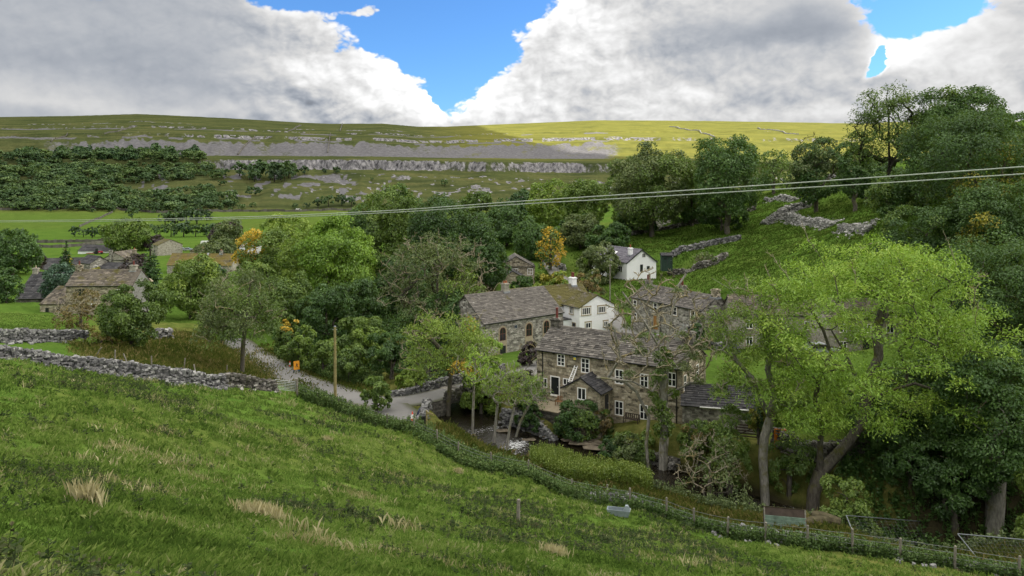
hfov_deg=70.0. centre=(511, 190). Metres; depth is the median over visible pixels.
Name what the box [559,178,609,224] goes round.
oak tree
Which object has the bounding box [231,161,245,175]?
hillside tree
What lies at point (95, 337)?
hawthorn bush
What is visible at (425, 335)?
ash tree
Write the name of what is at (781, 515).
hen house
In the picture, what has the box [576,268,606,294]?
round bush
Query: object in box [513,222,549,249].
dark bush
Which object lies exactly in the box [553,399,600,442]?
shrub
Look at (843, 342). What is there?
window
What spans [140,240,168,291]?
dark spruce
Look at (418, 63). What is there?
sky
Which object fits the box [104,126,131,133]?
field wall
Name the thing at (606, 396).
door
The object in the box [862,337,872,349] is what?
door
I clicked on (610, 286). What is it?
utility pole
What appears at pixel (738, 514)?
rank grass
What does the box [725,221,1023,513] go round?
ash tree
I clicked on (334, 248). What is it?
lime tree
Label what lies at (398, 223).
sycamore tree
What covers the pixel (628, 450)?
shrub
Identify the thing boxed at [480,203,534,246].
oak tree
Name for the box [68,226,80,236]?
hedgerow tree
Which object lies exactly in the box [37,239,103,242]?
field wall
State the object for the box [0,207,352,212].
field wall
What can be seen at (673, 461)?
drystone wall
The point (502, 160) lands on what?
hills
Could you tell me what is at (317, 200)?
hillfoot tree
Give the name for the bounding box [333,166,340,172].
scar tree
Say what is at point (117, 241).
village tree
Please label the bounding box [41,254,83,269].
village house
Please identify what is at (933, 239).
sycamore tree
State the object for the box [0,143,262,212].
woodland
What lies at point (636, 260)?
white bungalow
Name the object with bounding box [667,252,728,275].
drystone wall
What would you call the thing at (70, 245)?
field wall
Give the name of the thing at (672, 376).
window
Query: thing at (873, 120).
ash tree
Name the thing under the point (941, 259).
sycamore tree
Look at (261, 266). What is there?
sycamore tree
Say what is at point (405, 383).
shrub
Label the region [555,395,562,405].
garden bench
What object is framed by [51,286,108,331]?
autumn shrub
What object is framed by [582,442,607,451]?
rock
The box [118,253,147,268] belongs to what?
copper beech
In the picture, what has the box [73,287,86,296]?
window
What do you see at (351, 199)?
hillfoot tree
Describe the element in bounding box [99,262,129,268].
outbuilding
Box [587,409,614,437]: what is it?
shrub
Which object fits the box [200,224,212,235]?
hedgerow tree
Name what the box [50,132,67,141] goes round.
field wall
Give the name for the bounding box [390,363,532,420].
stone bridge
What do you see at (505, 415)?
drystone wall
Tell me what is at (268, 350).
verge grass
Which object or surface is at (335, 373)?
telegraph pole
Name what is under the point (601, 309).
window
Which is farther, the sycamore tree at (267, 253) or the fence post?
the sycamore tree at (267, 253)
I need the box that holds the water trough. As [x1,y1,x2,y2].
[607,505,630,517]
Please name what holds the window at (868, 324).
in the pale cottage at (832, 341)
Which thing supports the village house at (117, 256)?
on the hills
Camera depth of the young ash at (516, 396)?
69.95 m
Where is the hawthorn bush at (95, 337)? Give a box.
[73,332,129,347]
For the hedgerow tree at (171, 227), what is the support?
on the hills
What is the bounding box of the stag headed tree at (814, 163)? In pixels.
[784,132,846,212]
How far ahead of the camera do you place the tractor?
324.27 m
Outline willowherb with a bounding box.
[527,440,654,490]
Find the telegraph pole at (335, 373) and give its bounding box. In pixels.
[332,326,336,395]
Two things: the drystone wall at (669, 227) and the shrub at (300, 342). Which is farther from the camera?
the drystone wall at (669, 227)
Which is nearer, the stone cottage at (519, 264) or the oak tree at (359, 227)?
the stone cottage at (519, 264)
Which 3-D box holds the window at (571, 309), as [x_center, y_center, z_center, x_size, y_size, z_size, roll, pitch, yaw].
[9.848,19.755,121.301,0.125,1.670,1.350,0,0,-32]
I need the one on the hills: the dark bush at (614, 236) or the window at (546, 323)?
the dark bush at (614, 236)
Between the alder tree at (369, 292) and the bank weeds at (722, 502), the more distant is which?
the alder tree at (369, 292)
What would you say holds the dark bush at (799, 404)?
on the hills
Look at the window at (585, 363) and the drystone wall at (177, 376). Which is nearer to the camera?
the drystone wall at (177, 376)
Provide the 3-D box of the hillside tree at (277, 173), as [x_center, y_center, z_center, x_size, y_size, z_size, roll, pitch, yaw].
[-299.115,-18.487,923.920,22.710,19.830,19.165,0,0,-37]
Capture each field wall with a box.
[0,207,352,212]
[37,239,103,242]
[39,241,103,247]
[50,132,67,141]
[79,211,112,226]
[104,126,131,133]
[237,136,254,154]
[669,126,713,135]
[757,127,798,133]
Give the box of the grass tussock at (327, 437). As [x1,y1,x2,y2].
[321,434,334,441]
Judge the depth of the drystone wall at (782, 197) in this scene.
208.44 m
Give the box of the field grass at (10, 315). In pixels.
[0,311,98,332]
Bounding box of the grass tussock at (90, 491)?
[61,475,108,506]
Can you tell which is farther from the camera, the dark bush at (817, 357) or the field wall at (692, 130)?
the field wall at (692, 130)
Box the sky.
[0,0,1023,126]
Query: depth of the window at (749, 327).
100.74 m
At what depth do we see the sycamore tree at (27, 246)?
213.26 m
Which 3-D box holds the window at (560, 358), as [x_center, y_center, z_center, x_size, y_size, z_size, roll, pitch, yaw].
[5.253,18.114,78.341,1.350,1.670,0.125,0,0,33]
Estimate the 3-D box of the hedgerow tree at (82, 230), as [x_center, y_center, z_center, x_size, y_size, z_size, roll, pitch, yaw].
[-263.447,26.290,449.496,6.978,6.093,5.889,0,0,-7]
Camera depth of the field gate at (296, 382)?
77.56 m
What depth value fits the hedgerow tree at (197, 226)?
447.67 m
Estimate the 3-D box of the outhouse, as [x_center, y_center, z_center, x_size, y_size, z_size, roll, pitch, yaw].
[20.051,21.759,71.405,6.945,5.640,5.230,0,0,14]
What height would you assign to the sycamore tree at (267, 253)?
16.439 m
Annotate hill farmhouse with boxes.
[654,206,670,226]
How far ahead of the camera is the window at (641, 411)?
73.27 m
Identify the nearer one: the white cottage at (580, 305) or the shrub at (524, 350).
the shrub at (524, 350)
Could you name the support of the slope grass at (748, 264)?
on the hills
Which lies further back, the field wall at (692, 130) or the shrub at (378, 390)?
the field wall at (692, 130)
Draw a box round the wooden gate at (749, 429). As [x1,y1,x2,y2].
[736,424,756,437]
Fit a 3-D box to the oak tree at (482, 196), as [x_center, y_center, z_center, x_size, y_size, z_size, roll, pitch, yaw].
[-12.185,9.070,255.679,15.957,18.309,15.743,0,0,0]
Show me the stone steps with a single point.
(542, 421)
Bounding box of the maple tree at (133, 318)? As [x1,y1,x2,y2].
[94,278,170,347]
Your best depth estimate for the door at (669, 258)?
156.86 m
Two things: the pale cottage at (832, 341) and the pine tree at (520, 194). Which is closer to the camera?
the pale cottage at (832, 341)
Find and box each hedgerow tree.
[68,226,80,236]
[78,229,86,236]
[84,227,98,237]
[152,224,165,234]
[163,222,179,236]
[174,220,191,236]
[188,224,203,236]
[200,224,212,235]
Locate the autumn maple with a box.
[535,226,567,277]
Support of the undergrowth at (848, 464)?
on the hills
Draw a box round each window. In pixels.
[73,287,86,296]
[498,326,506,352]
[500,345,505,353]
[525,322,532,343]
[543,319,549,336]
[543,376,548,388]
[555,354,566,367]
[561,375,571,385]
[569,304,573,314]
[575,385,587,400]
[579,357,590,373]
[581,306,591,315]
[585,321,591,328]
[597,305,606,313]
[603,319,608,327]
[613,367,624,386]
[613,398,624,417]
[638,371,649,389]
[638,401,649,419]
[652,302,657,312]
[668,370,677,387]
[673,307,677,316]
[683,372,686,392]
[744,335,753,346]
[745,320,753,329]
[838,339,847,350]
[862,322,872,333]
[885,322,895,334]
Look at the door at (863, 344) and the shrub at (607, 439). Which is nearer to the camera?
the shrub at (607, 439)
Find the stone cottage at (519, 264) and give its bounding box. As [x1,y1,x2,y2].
[499,253,534,285]
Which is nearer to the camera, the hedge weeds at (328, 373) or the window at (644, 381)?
the window at (644, 381)
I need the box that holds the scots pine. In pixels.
[37,262,74,298]
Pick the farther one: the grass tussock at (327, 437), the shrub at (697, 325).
the shrub at (697, 325)
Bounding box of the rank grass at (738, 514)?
[284,377,1023,565]
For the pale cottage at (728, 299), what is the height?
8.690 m
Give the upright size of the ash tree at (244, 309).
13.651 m
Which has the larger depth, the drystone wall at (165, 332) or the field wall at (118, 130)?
the field wall at (118, 130)
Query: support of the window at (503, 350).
in the stone chapel
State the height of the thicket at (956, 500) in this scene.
6.868 m
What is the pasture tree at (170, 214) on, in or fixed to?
on the hills
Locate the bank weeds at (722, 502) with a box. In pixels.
[653,479,1023,552]
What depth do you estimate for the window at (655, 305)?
113.57 m
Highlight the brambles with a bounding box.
[610,486,1023,575]
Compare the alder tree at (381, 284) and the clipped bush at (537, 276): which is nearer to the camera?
the alder tree at (381, 284)
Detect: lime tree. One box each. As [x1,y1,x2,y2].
[274,225,341,294]
[290,212,377,314]
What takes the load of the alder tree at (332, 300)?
on the hills
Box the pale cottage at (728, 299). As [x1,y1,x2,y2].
[724,294,816,348]
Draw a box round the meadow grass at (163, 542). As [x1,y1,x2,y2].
[0,356,999,575]
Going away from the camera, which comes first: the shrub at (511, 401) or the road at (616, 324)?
the shrub at (511, 401)
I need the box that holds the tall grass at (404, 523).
[0,356,989,575]
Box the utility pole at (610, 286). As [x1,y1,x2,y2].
[609,265,610,301]
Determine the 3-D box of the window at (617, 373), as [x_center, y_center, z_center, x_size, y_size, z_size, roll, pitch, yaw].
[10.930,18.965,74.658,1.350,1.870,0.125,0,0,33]
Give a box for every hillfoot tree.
[312,198,321,205]
[320,194,336,206]
[335,194,347,204]
[345,195,355,206]
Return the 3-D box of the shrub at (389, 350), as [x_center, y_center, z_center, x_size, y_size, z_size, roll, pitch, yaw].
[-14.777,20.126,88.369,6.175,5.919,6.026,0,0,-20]
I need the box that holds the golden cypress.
[747,403,765,444]
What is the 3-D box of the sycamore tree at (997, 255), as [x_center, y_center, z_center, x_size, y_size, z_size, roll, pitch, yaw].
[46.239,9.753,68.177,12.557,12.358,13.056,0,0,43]
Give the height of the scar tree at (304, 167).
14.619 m
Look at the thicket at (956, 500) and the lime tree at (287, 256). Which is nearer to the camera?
the thicket at (956, 500)
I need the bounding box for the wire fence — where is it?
[296,384,1020,574]
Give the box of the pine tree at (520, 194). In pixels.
[509,187,530,218]
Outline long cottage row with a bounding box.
[166,249,239,273]
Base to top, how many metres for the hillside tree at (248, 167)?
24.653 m
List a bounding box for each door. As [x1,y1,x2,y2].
[550,375,559,396]
[604,392,608,409]
[653,315,657,329]
[667,256,671,263]
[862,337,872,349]
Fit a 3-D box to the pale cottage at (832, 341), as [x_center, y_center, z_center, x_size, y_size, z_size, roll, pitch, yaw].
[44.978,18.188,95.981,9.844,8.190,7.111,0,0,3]
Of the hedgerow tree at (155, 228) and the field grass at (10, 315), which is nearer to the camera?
the field grass at (10, 315)
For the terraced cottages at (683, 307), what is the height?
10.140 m
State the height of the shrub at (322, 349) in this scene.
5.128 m
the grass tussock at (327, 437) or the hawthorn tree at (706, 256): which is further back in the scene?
the hawthorn tree at (706, 256)
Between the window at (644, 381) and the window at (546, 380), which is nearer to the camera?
the window at (644, 381)
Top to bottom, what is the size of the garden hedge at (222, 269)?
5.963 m
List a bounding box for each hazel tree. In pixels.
[157,253,226,319]
[199,278,242,344]
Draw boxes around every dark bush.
[510,275,532,287]
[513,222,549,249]
[550,213,587,244]
[584,220,631,246]
[608,209,657,233]
[663,197,698,223]
[692,192,748,230]
[766,387,815,423]
[795,351,833,370]
[811,374,853,400]
[839,161,887,202]
[885,167,942,202]
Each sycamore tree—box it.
[0,228,44,274]
[0,267,25,302]
[230,227,295,297]
[237,260,275,315]
[258,213,309,274]
[343,182,425,275]
[401,192,488,281]
[454,221,511,288]
[598,172,644,221]
[606,141,699,236]
[673,181,708,226]
[692,133,772,234]
[833,141,873,210]
[863,166,929,218]
[871,204,975,326]
[894,103,1023,205]
[900,84,1013,187]
[907,254,1007,347]
[928,339,1023,536]
[932,229,1023,353]
[938,178,1023,268]
[978,112,1023,177]
[1019,276,1023,311]
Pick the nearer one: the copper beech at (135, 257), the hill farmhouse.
the copper beech at (135, 257)
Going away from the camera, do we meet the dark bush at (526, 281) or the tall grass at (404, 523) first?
the tall grass at (404, 523)
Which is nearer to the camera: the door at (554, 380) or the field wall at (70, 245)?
the door at (554, 380)
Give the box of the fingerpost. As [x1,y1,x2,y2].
[426,410,432,424]
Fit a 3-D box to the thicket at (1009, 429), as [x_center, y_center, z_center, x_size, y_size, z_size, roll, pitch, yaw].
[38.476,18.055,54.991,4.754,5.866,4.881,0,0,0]
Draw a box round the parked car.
[807,342,838,352]
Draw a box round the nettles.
[298,383,614,505]
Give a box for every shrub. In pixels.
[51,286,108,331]
[273,315,299,349]
[276,324,316,360]
[302,338,340,370]
[329,343,367,379]
[332,316,386,365]
[359,376,392,411]
[364,332,414,379]
[395,367,426,388]
[445,325,480,369]
[459,373,501,415]
[462,337,504,397]
[509,378,545,410]
[514,402,542,432]
[517,339,536,365]
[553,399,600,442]
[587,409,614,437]
[598,435,625,456]
[612,432,647,464]
[614,429,655,468]
[673,429,751,506]
[676,419,723,465]
[686,323,707,340]
[703,334,723,349]
[703,403,752,494]
[768,437,816,499]
[819,473,883,537]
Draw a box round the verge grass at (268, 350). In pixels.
[253,341,394,391]
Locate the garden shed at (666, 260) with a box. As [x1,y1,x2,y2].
[660,252,672,270]
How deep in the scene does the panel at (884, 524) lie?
49.83 m
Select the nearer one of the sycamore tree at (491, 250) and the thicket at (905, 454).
the thicket at (905, 454)
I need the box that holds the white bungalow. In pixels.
[592,245,657,280]
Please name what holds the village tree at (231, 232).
on the hills
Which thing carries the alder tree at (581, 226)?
on the hills
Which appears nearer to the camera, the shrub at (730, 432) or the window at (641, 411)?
the shrub at (730, 432)
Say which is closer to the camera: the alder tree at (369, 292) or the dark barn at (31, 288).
the alder tree at (369, 292)
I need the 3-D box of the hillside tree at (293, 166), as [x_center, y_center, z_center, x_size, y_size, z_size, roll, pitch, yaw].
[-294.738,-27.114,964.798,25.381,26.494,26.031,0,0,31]
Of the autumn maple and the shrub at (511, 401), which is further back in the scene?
the autumn maple
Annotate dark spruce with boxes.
[58,241,74,269]
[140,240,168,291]
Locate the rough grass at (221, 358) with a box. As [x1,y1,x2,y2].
[57,327,288,386]
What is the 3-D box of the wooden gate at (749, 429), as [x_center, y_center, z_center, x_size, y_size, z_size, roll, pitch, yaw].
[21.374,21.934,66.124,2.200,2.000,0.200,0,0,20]
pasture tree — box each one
[125,206,138,217]
[157,212,172,224]
[164,209,184,223]
[177,206,192,221]
[186,208,204,223]
[203,209,212,220]
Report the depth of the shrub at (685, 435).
65.10 m
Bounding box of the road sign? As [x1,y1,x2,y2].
[293,361,299,370]
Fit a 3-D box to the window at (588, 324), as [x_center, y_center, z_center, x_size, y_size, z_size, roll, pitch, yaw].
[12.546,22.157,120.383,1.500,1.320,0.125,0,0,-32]
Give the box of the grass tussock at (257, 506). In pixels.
[227,497,295,521]
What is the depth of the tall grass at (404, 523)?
23.89 m
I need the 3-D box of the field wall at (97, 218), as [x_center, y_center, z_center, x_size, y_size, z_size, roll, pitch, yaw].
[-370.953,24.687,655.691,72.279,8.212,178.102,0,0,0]
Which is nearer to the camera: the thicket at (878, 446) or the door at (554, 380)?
the thicket at (878, 446)
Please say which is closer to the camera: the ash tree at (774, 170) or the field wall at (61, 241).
the ash tree at (774, 170)
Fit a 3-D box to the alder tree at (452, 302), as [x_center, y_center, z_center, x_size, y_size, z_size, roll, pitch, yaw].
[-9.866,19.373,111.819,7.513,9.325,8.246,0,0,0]
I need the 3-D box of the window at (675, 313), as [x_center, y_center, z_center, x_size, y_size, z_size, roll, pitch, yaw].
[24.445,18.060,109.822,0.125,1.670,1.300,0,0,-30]
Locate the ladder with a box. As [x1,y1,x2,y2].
[568,365,577,381]
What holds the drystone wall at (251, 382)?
on the hills
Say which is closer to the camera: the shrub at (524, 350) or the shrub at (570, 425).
the shrub at (570, 425)
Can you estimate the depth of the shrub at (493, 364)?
83.83 m
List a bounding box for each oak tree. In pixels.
[336,210,381,264]
[456,191,495,225]
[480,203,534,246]
[489,197,522,226]
[525,178,575,228]
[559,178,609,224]
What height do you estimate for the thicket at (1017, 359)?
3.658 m
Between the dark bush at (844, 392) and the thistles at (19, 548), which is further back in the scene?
the dark bush at (844, 392)
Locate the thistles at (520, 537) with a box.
[0,361,978,575]
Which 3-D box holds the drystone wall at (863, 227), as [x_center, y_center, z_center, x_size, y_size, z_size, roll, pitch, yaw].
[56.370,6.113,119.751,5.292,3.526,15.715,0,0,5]
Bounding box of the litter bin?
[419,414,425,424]
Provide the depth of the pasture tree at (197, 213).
596.20 m
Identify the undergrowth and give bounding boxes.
[271,280,461,380]
[829,337,1023,549]
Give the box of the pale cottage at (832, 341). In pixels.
[808,298,903,350]
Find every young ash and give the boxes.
[455,343,493,432]
[478,361,519,442]
[492,361,542,447]
[515,368,555,436]
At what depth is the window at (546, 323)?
111.86 m
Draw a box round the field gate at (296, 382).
[275,379,297,390]
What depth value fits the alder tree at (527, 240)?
187.98 m
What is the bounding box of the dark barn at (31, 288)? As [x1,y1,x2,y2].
[16,265,71,302]
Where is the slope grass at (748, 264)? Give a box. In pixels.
[568,175,1023,351]
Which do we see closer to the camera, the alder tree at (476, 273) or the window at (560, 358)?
the window at (560, 358)
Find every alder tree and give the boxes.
[256,270,313,331]
[294,283,357,342]
[331,276,389,325]
[374,253,435,312]
[425,287,464,345]
[474,262,506,283]
[511,220,553,260]
[559,213,603,248]
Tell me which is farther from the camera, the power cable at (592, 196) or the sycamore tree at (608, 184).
the sycamore tree at (608, 184)
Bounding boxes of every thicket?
[821,395,852,421]
[843,398,917,451]
[877,426,945,489]
[903,349,952,381]
[912,438,1001,535]
[988,398,1023,460]
[990,348,1023,379]
[1012,466,1023,542]
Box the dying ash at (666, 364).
[596,266,721,470]
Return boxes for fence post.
[516,499,519,520]
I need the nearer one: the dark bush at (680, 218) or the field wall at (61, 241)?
the dark bush at (680, 218)
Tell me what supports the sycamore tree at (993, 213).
on the hills
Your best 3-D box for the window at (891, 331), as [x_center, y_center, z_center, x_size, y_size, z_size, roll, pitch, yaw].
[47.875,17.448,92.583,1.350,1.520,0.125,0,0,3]
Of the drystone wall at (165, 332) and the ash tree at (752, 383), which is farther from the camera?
the drystone wall at (165, 332)
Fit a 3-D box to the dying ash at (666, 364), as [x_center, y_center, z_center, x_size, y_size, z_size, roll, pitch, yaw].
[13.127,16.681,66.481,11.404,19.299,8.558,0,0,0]
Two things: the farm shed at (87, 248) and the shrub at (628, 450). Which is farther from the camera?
the farm shed at (87, 248)
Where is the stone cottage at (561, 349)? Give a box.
[534,307,707,438]
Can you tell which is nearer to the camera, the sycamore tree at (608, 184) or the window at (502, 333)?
the window at (502, 333)
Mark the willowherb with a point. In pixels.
(568, 462)
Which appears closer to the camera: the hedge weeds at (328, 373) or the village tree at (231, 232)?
the hedge weeds at (328, 373)
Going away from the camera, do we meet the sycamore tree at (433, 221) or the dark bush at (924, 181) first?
the dark bush at (924, 181)
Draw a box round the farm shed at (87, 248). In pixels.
[78,244,113,253]
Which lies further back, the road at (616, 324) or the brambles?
the road at (616, 324)
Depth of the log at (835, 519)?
48.61 m
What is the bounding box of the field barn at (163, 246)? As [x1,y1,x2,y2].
[152,238,181,255]
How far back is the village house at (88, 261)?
223.09 m
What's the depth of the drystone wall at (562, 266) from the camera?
174.17 m
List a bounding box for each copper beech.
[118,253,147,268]
[142,234,163,249]
[207,220,242,244]
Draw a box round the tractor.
[94,248,102,253]
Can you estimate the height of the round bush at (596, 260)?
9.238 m
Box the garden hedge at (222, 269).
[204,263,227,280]
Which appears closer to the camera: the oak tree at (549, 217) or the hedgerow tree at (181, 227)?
the oak tree at (549, 217)
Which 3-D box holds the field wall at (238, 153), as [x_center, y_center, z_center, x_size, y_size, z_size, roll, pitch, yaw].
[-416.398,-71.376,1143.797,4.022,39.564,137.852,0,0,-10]
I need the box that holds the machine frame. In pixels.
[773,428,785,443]
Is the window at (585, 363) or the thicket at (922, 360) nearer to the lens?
the thicket at (922, 360)
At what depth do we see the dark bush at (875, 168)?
160.90 m
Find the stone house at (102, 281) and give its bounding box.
[39,261,152,314]
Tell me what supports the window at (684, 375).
in the stone cottage at (561, 349)
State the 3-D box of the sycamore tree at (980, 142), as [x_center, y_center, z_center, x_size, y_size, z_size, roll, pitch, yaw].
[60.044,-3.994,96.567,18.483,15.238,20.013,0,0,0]
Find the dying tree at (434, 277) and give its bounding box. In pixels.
[377,229,499,322]
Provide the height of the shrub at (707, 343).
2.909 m
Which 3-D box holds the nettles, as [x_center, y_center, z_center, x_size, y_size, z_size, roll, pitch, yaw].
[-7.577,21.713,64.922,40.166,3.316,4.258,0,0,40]
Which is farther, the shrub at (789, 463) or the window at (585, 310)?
the window at (585, 310)
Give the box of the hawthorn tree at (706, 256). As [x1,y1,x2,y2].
[693,251,717,262]
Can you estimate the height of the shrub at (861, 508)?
6.088 m
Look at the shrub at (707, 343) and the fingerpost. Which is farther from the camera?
the shrub at (707, 343)
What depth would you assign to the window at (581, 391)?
74.17 m
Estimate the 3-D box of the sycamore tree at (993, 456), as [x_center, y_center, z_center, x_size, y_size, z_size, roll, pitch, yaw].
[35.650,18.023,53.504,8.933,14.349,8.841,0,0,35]
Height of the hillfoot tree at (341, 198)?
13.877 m
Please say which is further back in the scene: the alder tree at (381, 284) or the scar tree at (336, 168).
the scar tree at (336, 168)
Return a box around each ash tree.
[190,259,288,372]
[398,304,501,415]
[701,264,801,505]
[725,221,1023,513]
[755,148,792,194]
[840,79,927,206]
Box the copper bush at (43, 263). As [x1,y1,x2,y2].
[30,255,46,268]
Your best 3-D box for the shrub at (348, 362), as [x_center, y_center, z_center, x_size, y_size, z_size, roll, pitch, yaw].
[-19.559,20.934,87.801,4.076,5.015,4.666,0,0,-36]
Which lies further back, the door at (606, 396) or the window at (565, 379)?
the window at (565, 379)
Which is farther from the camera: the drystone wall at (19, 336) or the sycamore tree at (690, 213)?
the sycamore tree at (690, 213)
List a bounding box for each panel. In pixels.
[846,515,922,542]
[957,533,1023,558]
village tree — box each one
[99,216,151,251]
[193,238,241,252]
[211,218,243,252]
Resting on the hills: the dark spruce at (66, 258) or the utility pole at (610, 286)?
the dark spruce at (66, 258)
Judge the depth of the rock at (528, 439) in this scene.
72.23 m
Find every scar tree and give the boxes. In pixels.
[299,165,308,174]
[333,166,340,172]
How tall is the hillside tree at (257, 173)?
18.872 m
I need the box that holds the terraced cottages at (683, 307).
[631,275,724,341]
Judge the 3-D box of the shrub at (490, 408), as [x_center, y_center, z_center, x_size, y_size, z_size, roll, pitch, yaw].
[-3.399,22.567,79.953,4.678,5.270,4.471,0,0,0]
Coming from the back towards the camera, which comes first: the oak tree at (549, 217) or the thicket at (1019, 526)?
the oak tree at (549, 217)
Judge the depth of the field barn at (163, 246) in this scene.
316.91 m
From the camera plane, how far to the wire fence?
43.05 m
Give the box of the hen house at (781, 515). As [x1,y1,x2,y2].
[761,506,806,528]
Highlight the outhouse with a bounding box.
[681,382,755,432]
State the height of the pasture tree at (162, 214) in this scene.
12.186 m
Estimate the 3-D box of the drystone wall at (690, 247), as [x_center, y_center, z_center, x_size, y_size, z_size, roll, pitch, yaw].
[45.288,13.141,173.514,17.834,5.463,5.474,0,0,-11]
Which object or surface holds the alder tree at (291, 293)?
on the hills
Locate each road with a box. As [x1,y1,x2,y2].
[220,338,536,406]
[366,403,430,420]
[539,258,638,333]
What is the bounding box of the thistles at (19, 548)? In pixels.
[0,450,707,575]
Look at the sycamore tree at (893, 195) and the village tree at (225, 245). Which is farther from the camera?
the village tree at (225, 245)
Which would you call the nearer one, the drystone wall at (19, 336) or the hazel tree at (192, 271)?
the drystone wall at (19, 336)
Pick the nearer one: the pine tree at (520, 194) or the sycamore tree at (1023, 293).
the sycamore tree at (1023, 293)
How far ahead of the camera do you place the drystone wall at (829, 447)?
61.11 m
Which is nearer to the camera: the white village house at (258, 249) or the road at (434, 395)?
the road at (434, 395)
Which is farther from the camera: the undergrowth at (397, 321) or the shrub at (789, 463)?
the undergrowth at (397, 321)
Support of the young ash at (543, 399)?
on the hills
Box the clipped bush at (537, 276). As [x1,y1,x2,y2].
[534,270,543,283]
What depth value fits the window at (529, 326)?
109.66 m
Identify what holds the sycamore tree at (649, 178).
on the hills
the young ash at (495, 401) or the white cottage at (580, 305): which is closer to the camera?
the young ash at (495, 401)
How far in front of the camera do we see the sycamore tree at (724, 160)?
180.71 m
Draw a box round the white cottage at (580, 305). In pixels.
[509,272,614,330]
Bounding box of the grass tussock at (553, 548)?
[539,541,577,558]
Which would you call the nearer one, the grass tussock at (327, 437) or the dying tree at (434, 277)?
the grass tussock at (327, 437)
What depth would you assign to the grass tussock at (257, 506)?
17.22 m
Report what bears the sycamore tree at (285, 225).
on the hills
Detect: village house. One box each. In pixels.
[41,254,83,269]
[77,254,108,268]
[104,248,141,263]
[239,245,260,254]
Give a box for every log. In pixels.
[806,516,829,523]
[811,511,840,524]
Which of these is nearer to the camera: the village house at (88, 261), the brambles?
the brambles
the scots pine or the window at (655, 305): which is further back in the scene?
the scots pine
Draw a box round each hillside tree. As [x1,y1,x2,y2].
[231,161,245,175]
[239,163,260,179]
[247,168,261,181]
[248,159,270,178]
[260,162,278,179]
[265,168,282,181]
[269,160,291,179]
[279,168,292,180]
[282,161,298,177]
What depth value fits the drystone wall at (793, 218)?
166.26 m
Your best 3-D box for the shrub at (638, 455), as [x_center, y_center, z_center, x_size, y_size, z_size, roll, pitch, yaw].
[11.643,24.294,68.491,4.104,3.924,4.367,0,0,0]
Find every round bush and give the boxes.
[533,270,568,286]
[575,240,620,283]
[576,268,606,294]
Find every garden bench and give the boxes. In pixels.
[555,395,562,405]
[623,412,639,424]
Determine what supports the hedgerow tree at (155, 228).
on the hills
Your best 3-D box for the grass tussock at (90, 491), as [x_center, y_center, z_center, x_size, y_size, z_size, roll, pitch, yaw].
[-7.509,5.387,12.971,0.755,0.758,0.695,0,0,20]
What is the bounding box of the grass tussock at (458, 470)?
[453,468,463,473]
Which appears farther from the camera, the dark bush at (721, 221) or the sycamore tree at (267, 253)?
the dark bush at (721, 221)
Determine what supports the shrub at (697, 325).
on the hills
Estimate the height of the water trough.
0.670 m
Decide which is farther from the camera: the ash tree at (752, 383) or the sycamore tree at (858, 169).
the sycamore tree at (858, 169)
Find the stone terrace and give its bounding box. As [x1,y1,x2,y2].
[515,398,561,426]
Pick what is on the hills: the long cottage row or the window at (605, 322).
the long cottage row
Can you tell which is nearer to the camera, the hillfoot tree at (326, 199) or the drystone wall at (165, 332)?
the drystone wall at (165, 332)
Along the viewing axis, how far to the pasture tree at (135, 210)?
687.69 m
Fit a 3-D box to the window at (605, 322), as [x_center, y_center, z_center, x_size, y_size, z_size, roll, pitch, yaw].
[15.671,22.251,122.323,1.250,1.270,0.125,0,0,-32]
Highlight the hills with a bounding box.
[0,114,1023,575]
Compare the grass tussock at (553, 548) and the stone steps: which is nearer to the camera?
the grass tussock at (553, 548)
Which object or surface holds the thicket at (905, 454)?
on the hills
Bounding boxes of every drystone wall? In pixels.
[0,327,88,344]
[0,344,229,389]
[151,327,172,339]
[223,372,280,392]
[498,408,558,440]
[553,253,566,270]
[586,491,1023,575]
[613,443,680,470]
[626,206,755,235]
[653,334,739,353]
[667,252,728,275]
[671,235,741,256]
[760,201,811,224]
[763,194,801,202]
[770,427,869,461]
[775,212,844,230]
[833,218,880,239]
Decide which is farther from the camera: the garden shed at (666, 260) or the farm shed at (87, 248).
the farm shed at (87, 248)
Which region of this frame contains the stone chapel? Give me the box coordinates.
[447,281,564,355]
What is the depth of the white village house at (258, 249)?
272.32 m
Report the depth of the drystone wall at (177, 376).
62.69 m
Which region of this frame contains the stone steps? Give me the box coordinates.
[533,411,550,430]
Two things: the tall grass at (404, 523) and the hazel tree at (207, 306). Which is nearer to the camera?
the tall grass at (404, 523)
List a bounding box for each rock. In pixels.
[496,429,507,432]
[522,438,535,440]
[560,437,573,441]
[569,439,601,445]
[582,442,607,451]
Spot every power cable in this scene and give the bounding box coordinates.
[9,166,1023,220]
[40,173,1023,221]
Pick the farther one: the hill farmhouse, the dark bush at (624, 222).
the hill farmhouse
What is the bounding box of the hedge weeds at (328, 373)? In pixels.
[273,342,382,385]
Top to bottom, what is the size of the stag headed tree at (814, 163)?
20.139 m
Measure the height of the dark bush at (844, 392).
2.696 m
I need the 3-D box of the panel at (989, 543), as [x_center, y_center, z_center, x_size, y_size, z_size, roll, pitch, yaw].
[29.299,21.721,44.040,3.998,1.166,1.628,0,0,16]
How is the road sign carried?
on the hills
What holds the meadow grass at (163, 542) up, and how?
on the hills
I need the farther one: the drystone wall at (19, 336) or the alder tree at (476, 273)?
the alder tree at (476, 273)
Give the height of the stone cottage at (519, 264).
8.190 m
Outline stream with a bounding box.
[416,350,952,548]
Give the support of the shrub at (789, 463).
on the hills
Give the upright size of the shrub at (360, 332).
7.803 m

